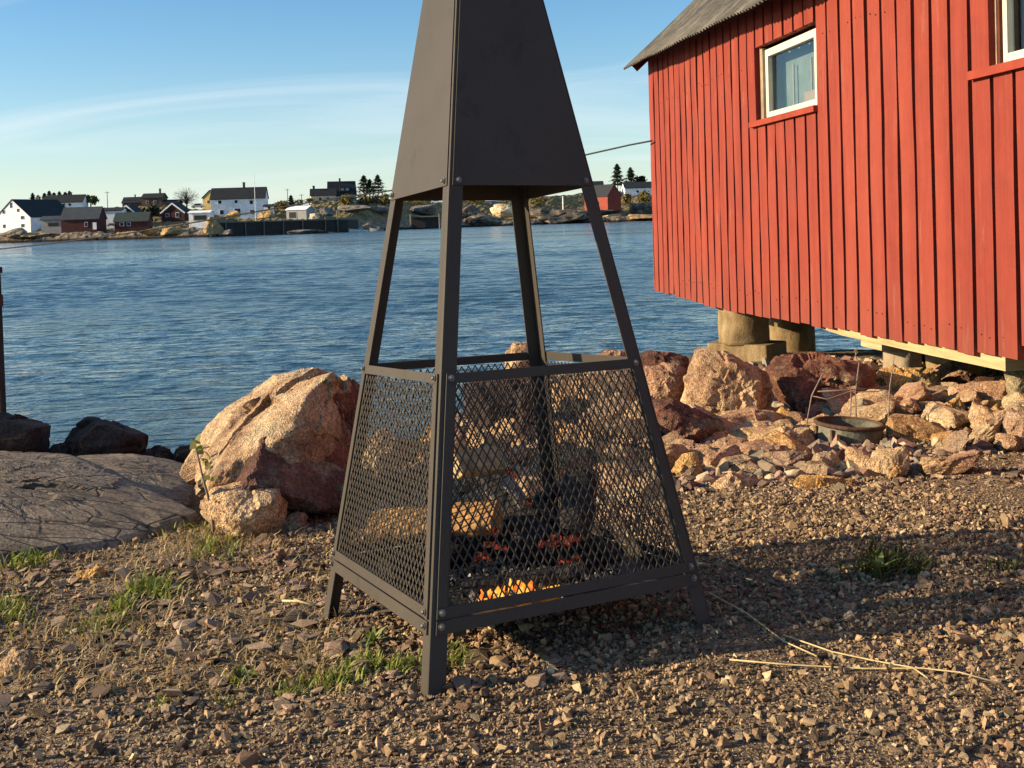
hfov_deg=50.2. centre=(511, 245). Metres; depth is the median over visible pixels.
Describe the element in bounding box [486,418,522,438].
rubble stone
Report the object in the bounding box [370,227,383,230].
boat
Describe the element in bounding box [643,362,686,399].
stone
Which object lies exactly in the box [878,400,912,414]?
rubble stone
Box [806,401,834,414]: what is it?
stone
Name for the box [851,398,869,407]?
stone
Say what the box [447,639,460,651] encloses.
weed plant
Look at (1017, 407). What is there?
rubble stone
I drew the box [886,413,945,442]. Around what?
rubble stone
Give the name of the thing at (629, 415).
rubble stone
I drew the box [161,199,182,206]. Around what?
dark garage
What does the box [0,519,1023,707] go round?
grass
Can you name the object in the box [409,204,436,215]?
shore rock
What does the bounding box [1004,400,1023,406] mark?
rubble stone
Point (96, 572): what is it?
stone
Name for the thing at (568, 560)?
glowing coals
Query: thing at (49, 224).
window
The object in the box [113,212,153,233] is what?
red cottage
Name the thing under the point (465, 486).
rubble stone
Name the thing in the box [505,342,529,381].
stone
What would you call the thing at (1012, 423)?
rubble stone
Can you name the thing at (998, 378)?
rubble stone
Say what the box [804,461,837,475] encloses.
rubble stone
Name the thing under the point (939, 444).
rubble stone
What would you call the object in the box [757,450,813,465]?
rubble stone
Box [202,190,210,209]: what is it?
yellow house
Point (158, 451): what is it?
shore stone
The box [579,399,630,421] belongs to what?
rubble stone
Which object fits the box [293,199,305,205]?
bush
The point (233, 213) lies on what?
shore rock
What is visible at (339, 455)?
boulder
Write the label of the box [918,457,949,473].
rubble stone
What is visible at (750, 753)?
ground
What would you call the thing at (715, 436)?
rubble stone
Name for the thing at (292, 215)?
window
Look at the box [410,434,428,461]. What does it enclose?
rubble stone
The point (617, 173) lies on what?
conifer tree
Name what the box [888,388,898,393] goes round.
rubble stone
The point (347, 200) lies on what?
bush
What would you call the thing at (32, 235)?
shore rock
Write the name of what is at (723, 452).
rubble stone
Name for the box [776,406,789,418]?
stone
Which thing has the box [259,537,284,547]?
stone
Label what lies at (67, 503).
bedrock slab
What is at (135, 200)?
brown house
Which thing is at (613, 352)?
stone
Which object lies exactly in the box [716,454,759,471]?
rubble stone
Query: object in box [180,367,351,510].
boulder
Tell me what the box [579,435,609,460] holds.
rubble stone
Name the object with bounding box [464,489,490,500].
rubble stone
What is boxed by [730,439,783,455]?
rubble stone
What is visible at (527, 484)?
rubble stone
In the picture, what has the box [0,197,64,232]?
white house
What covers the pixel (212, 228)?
shore rock
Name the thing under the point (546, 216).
shore rock
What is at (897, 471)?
stone
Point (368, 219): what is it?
shore terrain
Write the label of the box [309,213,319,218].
shore rock
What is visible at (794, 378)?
boulder
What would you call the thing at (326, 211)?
shore rock
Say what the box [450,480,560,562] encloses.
charred log
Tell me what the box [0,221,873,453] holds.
water
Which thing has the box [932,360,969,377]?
rubble stone
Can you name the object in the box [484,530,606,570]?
charred log
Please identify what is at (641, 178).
tree
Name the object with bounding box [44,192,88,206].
white house
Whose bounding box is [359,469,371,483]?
rubble stone
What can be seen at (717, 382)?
boulder
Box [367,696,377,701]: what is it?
stone
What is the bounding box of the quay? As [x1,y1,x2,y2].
[207,212,357,236]
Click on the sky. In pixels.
(121, 98)
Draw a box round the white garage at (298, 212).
[285,205,315,219]
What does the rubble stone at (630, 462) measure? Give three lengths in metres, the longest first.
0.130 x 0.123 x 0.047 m
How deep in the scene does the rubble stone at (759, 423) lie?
5.45 m
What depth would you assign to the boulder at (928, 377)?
6.69 m
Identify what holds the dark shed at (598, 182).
on the shore terrain at (368, 219)
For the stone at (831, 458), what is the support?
on the ground at (750, 753)
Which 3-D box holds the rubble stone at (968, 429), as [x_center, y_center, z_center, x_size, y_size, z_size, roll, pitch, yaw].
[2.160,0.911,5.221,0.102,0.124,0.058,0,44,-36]
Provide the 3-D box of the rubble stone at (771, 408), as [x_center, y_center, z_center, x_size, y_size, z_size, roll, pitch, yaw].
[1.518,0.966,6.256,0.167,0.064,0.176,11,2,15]
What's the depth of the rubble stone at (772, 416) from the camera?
5.86 m
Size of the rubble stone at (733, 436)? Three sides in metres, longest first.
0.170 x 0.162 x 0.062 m
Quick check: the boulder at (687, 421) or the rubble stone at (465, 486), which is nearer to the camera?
the rubble stone at (465, 486)
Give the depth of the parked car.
378.86 m
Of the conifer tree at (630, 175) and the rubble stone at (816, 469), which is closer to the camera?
the rubble stone at (816, 469)
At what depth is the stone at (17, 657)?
2.71 m
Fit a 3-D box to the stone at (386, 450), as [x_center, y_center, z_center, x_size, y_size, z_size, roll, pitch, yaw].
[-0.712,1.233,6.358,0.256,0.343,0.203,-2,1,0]
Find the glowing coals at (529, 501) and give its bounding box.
[507,468,531,505]
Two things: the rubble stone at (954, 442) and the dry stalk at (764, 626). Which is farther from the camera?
the rubble stone at (954, 442)
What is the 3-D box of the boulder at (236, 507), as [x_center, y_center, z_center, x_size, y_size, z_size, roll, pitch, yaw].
[-1.024,1.029,4.173,0.347,0.272,0.329,-2,1,0]
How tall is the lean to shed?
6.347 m
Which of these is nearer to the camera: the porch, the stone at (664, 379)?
the stone at (664, 379)
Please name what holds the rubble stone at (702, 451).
on the ground at (750, 753)
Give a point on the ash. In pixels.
(481, 568)
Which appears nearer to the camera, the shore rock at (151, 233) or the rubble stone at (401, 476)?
the rubble stone at (401, 476)
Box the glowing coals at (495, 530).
[474,526,506,561]
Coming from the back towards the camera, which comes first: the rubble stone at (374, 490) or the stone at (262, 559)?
the rubble stone at (374, 490)
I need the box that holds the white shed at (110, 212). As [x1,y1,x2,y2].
[104,207,126,227]
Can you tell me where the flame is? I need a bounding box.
[478,579,559,600]
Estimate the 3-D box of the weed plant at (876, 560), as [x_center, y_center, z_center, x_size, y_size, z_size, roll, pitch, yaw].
[1.028,0.891,3.053,0.093,0.053,0.084,-3,2,-30]
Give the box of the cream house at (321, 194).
[310,186,336,203]
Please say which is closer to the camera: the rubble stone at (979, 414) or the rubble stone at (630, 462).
the rubble stone at (630, 462)
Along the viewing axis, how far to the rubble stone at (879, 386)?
6.65 m
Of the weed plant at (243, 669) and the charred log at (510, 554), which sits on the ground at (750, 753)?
the weed plant at (243, 669)
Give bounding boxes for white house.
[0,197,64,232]
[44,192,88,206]
[209,182,268,218]
[621,181,651,195]
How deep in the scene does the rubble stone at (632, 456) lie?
4.99 m
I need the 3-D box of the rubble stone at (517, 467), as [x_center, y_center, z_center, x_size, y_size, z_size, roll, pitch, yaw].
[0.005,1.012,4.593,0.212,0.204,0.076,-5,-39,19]
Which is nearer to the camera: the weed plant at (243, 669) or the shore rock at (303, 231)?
the weed plant at (243, 669)
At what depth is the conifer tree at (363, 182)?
423.94 m
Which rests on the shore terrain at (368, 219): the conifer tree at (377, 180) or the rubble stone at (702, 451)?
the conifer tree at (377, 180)
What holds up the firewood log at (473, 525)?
on the charred log at (500, 538)
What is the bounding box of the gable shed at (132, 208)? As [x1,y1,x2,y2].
[124,205,143,211]
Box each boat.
[349,227,367,231]
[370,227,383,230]
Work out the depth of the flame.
2.56 m
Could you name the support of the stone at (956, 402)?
on the ground at (750, 753)
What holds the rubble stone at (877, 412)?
on the ground at (750, 753)
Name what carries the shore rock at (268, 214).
on the quay
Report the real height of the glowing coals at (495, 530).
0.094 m
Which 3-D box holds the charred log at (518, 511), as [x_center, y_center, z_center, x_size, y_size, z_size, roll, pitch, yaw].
[0.006,0.676,2.839,0.074,0.198,0.276,-3,2,-35]
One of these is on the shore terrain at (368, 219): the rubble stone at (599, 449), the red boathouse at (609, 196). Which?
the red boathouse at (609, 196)
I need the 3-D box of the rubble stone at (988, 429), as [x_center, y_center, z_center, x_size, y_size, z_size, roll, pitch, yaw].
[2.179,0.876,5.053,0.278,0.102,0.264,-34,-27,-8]
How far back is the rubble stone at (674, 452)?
4.74 m
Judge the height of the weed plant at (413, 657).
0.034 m
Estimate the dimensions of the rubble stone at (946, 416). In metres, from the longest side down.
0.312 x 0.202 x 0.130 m
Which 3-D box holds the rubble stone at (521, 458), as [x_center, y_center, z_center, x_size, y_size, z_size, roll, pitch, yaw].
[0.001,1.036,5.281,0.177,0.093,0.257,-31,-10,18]
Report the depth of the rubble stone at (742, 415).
5.77 m
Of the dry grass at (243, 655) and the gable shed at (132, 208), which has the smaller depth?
the dry grass at (243, 655)
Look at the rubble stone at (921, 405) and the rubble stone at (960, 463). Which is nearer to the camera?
the rubble stone at (960, 463)
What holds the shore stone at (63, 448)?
on the ground at (750, 753)
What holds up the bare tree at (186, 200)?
on the shore terrain at (368, 219)
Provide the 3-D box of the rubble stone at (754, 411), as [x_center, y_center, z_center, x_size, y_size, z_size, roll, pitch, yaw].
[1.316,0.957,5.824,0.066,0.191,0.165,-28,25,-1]
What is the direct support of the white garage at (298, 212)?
on the shore terrain at (368, 219)
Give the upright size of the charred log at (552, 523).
0.175 m
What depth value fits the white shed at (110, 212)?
345.81 m
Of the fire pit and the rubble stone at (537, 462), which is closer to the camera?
the fire pit
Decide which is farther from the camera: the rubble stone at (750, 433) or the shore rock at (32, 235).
the shore rock at (32, 235)
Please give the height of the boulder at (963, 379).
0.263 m
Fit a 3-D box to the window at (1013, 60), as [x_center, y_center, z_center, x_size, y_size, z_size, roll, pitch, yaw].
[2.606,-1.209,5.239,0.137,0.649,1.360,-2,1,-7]
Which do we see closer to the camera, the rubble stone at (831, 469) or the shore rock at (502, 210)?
the rubble stone at (831, 469)
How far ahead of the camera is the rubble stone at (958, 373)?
7.07 m
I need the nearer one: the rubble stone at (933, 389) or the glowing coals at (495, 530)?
the glowing coals at (495, 530)
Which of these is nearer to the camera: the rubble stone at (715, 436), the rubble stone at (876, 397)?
the rubble stone at (715, 436)
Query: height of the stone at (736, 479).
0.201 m
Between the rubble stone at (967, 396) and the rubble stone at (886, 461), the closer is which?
the rubble stone at (886, 461)
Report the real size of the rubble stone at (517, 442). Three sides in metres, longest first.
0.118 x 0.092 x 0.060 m
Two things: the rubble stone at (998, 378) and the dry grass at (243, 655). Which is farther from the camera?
the rubble stone at (998, 378)
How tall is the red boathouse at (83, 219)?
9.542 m
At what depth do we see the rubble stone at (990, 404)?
6.09 m
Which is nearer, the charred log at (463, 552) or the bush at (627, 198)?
the charred log at (463, 552)
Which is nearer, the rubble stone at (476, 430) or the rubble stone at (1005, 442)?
the rubble stone at (1005, 442)
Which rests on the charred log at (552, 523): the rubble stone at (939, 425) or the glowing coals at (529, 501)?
the glowing coals at (529, 501)
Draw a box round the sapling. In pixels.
[189,433,217,534]
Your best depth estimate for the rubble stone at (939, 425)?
5.39 m
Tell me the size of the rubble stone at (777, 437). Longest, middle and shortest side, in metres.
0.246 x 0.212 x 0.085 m
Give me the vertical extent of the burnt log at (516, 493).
0.205 m
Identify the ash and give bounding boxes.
[396,555,625,602]
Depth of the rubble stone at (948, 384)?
6.64 m
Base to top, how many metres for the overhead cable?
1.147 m
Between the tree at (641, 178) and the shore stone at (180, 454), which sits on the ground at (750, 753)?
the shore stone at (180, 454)
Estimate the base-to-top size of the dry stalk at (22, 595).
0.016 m
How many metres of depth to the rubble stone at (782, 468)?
4.57 m
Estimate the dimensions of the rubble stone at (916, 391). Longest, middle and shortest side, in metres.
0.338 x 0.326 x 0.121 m
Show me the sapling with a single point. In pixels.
(199, 449)
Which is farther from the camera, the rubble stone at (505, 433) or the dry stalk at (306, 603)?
the rubble stone at (505, 433)
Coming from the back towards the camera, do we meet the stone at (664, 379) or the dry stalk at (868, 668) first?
the stone at (664, 379)
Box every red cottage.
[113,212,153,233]
[160,203,190,221]
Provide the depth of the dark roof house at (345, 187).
421.68 m
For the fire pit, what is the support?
on the ground at (750, 753)
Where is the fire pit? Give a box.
[323,0,711,696]
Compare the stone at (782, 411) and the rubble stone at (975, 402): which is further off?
the stone at (782, 411)
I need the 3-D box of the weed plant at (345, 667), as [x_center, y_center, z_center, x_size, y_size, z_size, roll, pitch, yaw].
[-0.393,0.976,2.531,0.049,0.033,0.056,-1,2,41]
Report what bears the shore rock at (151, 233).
on the shore terrain at (368, 219)
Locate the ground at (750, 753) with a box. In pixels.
[0,349,1023,767]
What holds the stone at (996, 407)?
on the ground at (750, 753)
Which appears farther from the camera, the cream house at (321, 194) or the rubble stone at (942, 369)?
the cream house at (321, 194)
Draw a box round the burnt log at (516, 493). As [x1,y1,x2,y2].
[500,474,553,551]
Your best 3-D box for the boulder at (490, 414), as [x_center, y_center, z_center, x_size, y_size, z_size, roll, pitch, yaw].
[-0.071,1.047,6.668,0.468,0.543,0.454,-2,1,0]
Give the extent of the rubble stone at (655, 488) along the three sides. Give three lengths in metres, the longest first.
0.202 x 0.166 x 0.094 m
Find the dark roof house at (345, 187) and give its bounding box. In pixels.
[327,178,356,201]
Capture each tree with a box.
[87,194,99,206]
[175,188,199,206]
[288,195,295,204]
[356,175,372,196]
[365,179,376,195]
[370,174,387,198]
[608,164,623,188]
[624,167,637,181]
[635,175,647,181]
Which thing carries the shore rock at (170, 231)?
on the shore terrain at (368, 219)
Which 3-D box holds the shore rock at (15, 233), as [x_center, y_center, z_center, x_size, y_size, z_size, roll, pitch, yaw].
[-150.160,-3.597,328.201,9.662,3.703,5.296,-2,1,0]
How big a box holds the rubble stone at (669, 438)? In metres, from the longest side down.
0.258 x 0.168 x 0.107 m
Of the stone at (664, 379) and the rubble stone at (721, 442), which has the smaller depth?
the rubble stone at (721, 442)
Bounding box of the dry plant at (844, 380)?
[806,348,894,426]
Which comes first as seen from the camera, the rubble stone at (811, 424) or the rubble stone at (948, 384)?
the rubble stone at (811, 424)
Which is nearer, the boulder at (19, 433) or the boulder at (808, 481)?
the boulder at (808, 481)
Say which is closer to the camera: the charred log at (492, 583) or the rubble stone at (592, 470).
the charred log at (492, 583)
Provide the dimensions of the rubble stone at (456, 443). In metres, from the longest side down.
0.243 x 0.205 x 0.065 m
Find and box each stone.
[0,646,35,676]
[46,443,70,454]
[76,566,104,578]
[144,445,172,459]
[172,445,191,462]
[253,548,285,564]
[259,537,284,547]
[282,511,307,530]
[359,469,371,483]
[364,484,390,494]
[367,428,409,471]
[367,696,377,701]
[379,474,415,483]
[403,474,455,497]
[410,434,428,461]
[453,477,478,494]
[454,434,466,450]
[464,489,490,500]
[466,422,497,447]
[479,438,509,452]
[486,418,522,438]
[493,432,515,441]
[503,449,531,464]
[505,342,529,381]
[508,463,537,476]
[509,439,525,450]
[515,476,542,497]
[531,452,560,468]
[559,452,595,468]
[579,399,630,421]
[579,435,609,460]
[584,466,597,478]
[597,349,625,370]
[597,461,633,496]
[604,439,642,461]
[620,455,646,468]
[622,471,660,503]
[624,400,642,418]
[633,436,662,446]
[640,350,688,368]
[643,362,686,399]
[650,444,689,469]
[662,431,684,445]
[670,439,710,449]
[671,452,703,477]
[688,404,735,430]
[689,445,716,458]
[703,444,743,466]
[709,471,759,489]
[710,427,731,440]
[710,437,743,449]
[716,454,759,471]
[720,410,754,420]
[721,406,767,423]
[727,434,748,441]
[730,424,776,440]
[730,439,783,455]
[741,421,775,426]
[751,408,762,420]
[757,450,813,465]
[763,410,781,422]
[765,430,811,452]
[766,406,777,411]
[768,426,814,445]
[774,418,794,428]
[774,464,798,472]
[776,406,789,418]
[785,429,796,439]
[787,411,804,424]
[794,414,829,434]
[803,464,827,474]
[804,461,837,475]
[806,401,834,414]
[810,451,844,470]
[822,387,853,415]
[841,389,900,413]
[842,401,895,423]
[845,446,870,468]
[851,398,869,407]
[866,447,910,475]
[873,384,893,394]
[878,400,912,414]
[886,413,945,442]
[887,465,903,478]
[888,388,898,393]
[894,381,931,402]
[898,397,920,414]
[909,462,919,470]
[917,401,930,411]
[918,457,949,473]
[921,402,969,430]
[922,449,979,476]
[925,385,947,393]
[928,389,948,402]
[929,430,952,440]
[931,422,946,430]
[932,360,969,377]
[932,430,969,453]
[936,441,943,448]
[937,382,958,386]
[941,370,961,378]
[941,371,968,379]
[945,389,981,405]
[945,396,966,410]
[948,380,1006,400]
[963,427,972,434]
[965,416,1003,447]
[968,398,983,419]
[969,405,993,429]
[973,756,1013,767]
[980,399,1001,408]
[988,375,1003,380]
[991,404,1002,411]
[993,408,1022,416]
[993,433,1023,450]
[993,529,1009,537]
[1001,392,1023,407]
[1001,411,1023,445]
[1003,403,1023,411]
[1004,370,1023,395]
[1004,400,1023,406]
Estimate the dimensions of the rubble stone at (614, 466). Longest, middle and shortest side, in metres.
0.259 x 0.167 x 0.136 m
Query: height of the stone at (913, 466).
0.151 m
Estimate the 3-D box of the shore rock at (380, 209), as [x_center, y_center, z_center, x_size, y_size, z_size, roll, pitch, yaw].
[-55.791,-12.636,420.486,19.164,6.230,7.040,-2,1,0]
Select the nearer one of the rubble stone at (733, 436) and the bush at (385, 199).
the rubble stone at (733, 436)
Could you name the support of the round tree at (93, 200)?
on the shore terrain at (368, 219)
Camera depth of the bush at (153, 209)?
361.50 m
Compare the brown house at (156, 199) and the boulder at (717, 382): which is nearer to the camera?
the boulder at (717, 382)
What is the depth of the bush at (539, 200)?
512.07 m
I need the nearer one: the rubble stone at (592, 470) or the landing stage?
the rubble stone at (592, 470)
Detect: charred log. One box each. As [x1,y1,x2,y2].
[377,526,513,585]
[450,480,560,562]
[461,562,584,597]
[475,473,553,553]
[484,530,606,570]
[524,497,622,565]
[556,469,597,551]
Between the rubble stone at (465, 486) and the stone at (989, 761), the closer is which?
the stone at (989, 761)
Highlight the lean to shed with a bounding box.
[39,216,60,233]
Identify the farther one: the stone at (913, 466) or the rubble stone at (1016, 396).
the rubble stone at (1016, 396)
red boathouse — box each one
[60,206,106,232]
[584,184,621,215]
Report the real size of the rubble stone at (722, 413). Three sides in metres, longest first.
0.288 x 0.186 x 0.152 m
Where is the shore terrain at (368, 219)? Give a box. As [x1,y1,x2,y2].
[0,191,651,242]
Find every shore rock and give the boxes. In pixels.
[0,228,27,238]
[17,232,56,237]
[139,228,158,235]
[161,226,182,235]
[203,217,223,236]
[218,229,232,235]
[226,211,240,217]
[256,210,274,218]
[287,229,334,234]
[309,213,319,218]
[319,207,334,215]
[337,205,370,212]
[368,205,388,213]
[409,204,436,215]
[462,204,481,217]
[462,213,502,226]
[490,204,511,216]
[529,208,589,223]
[576,210,620,215]
[628,214,651,218]
[629,202,651,213]
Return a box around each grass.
[0,511,350,697]
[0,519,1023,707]
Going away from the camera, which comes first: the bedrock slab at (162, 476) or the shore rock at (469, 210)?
the bedrock slab at (162, 476)
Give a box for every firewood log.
[364,501,503,542]
[453,446,505,478]
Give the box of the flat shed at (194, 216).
[188,210,214,228]
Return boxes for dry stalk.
[5,594,34,597]
[282,600,315,606]
[709,592,816,656]
[729,659,1002,684]
[783,634,927,678]
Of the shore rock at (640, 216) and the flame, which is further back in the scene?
the shore rock at (640, 216)
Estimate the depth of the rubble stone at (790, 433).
5.21 m
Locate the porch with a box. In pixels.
[263,204,274,218]
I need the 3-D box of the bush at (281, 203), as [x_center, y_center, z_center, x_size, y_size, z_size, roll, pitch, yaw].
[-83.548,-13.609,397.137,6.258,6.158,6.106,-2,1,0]
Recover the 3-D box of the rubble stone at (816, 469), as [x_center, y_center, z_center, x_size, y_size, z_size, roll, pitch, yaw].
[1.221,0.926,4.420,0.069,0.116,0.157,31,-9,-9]
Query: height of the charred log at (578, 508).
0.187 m
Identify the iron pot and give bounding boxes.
[813,416,885,446]
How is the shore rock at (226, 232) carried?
on the shore terrain at (368, 219)
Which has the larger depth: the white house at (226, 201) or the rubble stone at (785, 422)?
the white house at (226, 201)
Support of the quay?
on the shore terrain at (368, 219)
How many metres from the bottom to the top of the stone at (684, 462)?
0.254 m
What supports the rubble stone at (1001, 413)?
on the ground at (750, 753)
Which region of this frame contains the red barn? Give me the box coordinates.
[624,0,1023,376]
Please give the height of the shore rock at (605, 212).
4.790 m
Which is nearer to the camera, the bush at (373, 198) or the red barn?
the red barn
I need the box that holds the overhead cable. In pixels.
[0,140,651,249]
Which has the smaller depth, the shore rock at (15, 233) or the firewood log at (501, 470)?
the firewood log at (501, 470)
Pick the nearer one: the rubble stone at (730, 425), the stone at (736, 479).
the stone at (736, 479)
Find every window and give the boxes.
[48,223,58,225]
[193,215,207,219]
[288,211,296,218]
[749,28,817,127]
[967,0,1023,79]
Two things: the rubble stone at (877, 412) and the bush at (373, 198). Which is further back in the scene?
the bush at (373, 198)
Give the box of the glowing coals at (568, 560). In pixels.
[538,533,584,565]
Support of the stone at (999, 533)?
on the ground at (750, 753)
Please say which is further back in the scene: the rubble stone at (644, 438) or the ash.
the rubble stone at (644, 438)
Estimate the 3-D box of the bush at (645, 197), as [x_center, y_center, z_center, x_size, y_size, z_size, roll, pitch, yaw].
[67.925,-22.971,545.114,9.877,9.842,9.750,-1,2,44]
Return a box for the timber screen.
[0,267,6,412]
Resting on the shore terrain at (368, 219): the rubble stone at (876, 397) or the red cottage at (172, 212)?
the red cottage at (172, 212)
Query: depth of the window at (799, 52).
8.82 m
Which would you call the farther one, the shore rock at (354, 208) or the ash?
the shore rock at (354, 208)
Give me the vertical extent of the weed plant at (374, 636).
0.046 m
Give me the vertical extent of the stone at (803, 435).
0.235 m
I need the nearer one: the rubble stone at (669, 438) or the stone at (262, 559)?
the stone at (262, 559)
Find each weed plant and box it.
[147,574,161,586]
[231,663,251,672]
[334,659,357,671]
[356,625,386,646]
[403,652,416,665]
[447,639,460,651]
[861,551,901,574]
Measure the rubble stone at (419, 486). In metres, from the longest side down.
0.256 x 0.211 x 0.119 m
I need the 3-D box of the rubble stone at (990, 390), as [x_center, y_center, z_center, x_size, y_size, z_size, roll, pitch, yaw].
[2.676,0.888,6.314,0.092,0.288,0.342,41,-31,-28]
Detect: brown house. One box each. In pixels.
[121,194,141,206]
[140,188,167,207]
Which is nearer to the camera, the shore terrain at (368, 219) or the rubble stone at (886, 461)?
the rubble stone at (886, 461)
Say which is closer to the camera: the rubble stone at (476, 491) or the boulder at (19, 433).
the rubble stone at (476, 491)
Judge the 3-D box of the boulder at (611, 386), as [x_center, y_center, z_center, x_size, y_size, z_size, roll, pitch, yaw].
[0.528,1.006,6.992,0.565,0.450,0.404,-2,1,0]
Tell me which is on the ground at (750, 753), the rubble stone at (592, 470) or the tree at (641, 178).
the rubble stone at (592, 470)
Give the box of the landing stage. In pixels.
[410,213,440,227]
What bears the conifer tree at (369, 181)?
on the shore terrain at (368, 219)
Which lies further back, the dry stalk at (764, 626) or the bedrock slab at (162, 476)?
the bedrock slab at (162, 476)
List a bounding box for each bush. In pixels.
[141,204,160,216]
[275,200,290,208]
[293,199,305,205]
[339,194,357,204]
[358,194,380,205]
[379,194,390,205]
[404,201,425,205]
[528,196,550,203]
[622,192,631,203]
[637,191,651,202]
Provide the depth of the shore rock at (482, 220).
433.65 m
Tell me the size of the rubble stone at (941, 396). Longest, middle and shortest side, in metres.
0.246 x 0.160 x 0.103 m
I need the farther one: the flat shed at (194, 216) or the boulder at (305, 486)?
the flat shed at (194, 216)
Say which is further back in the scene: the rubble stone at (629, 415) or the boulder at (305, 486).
the rubble stone at (629, 415)
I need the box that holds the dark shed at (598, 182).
[593,181,603,184]
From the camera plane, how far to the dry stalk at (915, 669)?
2.40 m
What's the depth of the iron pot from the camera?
5.26 m
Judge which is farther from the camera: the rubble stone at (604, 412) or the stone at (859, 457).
the rubble stone at (604, 412)
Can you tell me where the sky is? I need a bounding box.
[0,0,692,210]
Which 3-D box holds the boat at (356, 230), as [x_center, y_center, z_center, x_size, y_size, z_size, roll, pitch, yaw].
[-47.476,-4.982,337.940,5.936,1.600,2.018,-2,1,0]
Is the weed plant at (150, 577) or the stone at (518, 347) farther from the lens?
the stone at (518, 347)
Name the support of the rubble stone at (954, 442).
on the ground at (750, 753)
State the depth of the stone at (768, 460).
4.67 m
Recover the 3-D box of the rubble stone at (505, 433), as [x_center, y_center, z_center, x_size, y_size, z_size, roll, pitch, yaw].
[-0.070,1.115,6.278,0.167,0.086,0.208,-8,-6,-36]
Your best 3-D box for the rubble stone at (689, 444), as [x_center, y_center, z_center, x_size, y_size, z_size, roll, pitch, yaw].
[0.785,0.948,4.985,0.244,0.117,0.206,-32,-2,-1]
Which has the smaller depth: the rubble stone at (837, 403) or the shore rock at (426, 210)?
the rubble stone at (837, 403)
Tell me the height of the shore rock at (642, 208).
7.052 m
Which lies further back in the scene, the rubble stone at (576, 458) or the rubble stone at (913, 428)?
the rubble stone at (913, 428)
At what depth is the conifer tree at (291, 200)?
399.31 m
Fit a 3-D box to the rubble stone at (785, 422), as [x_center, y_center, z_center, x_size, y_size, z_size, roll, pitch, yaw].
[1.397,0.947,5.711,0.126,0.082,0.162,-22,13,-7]
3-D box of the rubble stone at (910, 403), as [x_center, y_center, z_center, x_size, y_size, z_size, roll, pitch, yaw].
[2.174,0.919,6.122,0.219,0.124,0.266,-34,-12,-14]
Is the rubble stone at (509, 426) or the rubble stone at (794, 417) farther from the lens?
the rubble stone at (509, 426)
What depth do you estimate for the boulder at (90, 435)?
6.95 m
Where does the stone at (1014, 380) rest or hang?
on the ground at (750, 753)
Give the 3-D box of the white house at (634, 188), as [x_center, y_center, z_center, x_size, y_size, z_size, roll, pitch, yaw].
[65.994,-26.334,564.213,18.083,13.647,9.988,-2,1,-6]
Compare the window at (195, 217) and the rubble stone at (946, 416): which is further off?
the window at (195, 217)
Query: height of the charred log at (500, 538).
0.108 m
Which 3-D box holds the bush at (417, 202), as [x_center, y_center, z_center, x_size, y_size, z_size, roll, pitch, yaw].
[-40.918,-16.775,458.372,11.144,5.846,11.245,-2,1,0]
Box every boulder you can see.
[0,412,50,452]
[63,416,148,455]
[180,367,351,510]
[200,481,287,537]
[235,436,345,512]
[308,473,357,515]
[326,378,366,468]
[462,378,534,433]
[552,370,637,419]
[562,416,644,448]
[652,398,724,443]
[680,347,772,415]
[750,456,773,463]
[764,351,876,413]
[793,474,856,488]
[876,364,941,388]
[941,374,997,383]
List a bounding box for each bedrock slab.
[0,451,198,563]
[77,453,192,507]
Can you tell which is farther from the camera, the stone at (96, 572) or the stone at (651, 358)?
the stone at (651, 358)
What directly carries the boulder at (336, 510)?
on the ground at (750, 753)
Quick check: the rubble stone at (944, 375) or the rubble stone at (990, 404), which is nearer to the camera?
the rubble stone at (990, 404)
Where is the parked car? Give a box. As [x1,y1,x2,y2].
[191,203,204,207]
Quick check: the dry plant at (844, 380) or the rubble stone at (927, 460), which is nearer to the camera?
the rubble stone at (927, 460)
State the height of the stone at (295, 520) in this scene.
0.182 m
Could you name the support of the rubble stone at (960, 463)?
on the ground at (750, 753)
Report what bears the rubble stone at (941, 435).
on the ground at (750, 753)
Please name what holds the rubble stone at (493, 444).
on the ground at (750, 753)
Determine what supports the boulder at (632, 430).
on the ground at (750, 753)
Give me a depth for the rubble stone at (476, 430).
6.00 m

